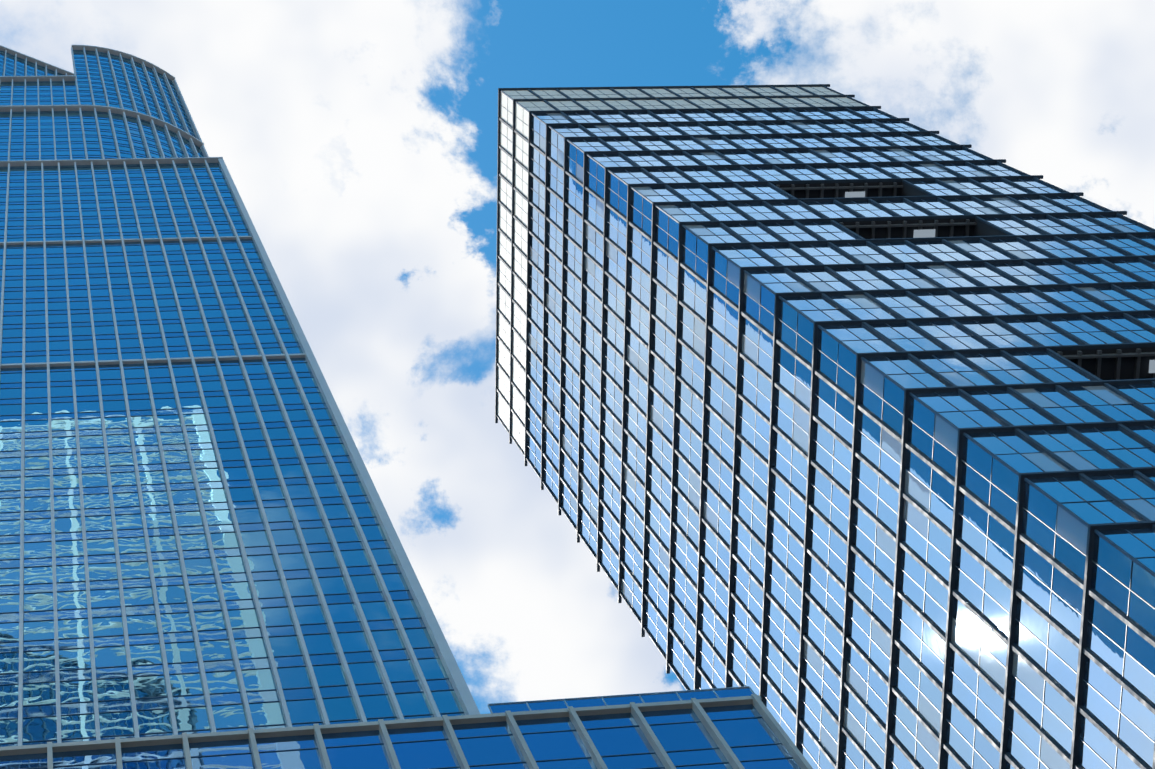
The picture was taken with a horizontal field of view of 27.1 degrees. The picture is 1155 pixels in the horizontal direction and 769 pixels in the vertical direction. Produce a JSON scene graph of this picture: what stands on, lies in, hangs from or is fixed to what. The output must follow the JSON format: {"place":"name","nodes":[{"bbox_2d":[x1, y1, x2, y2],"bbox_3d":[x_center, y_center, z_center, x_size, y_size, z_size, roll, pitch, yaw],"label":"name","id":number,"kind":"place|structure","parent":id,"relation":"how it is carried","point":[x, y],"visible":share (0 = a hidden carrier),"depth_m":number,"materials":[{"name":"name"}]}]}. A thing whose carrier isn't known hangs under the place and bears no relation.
{"place":"outdoors","nodes":[
{"label":"outdoors","id":0,"kind":"place"},
{"bbox_2d":[0,0,1154,713],"label":"sky","id":1,"kind":"structure","parent":0,"point":[357,140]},
{"bbox_2d":[495,84,1154,768],"bbox_3d":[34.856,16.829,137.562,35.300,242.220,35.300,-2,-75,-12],"label":"skyscraper","id":2,"kind":"structure","parent":0,"point":[825,414],"depth_m":157.97,"materials":[{"name":"blue glass"}]},
{"label":"ground","id":3,"kind":"structure","parent":0,"visible":0},
{"bbox_2d":[0,45,812,768],"bbox_3d":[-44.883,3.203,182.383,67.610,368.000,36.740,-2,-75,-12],"label":"skyscraper","id":4,"kind":"structure","parent":3,"relation":"on","point":[204,561],"depth_m":125.16,"materials":[{"name":"blue glass"}]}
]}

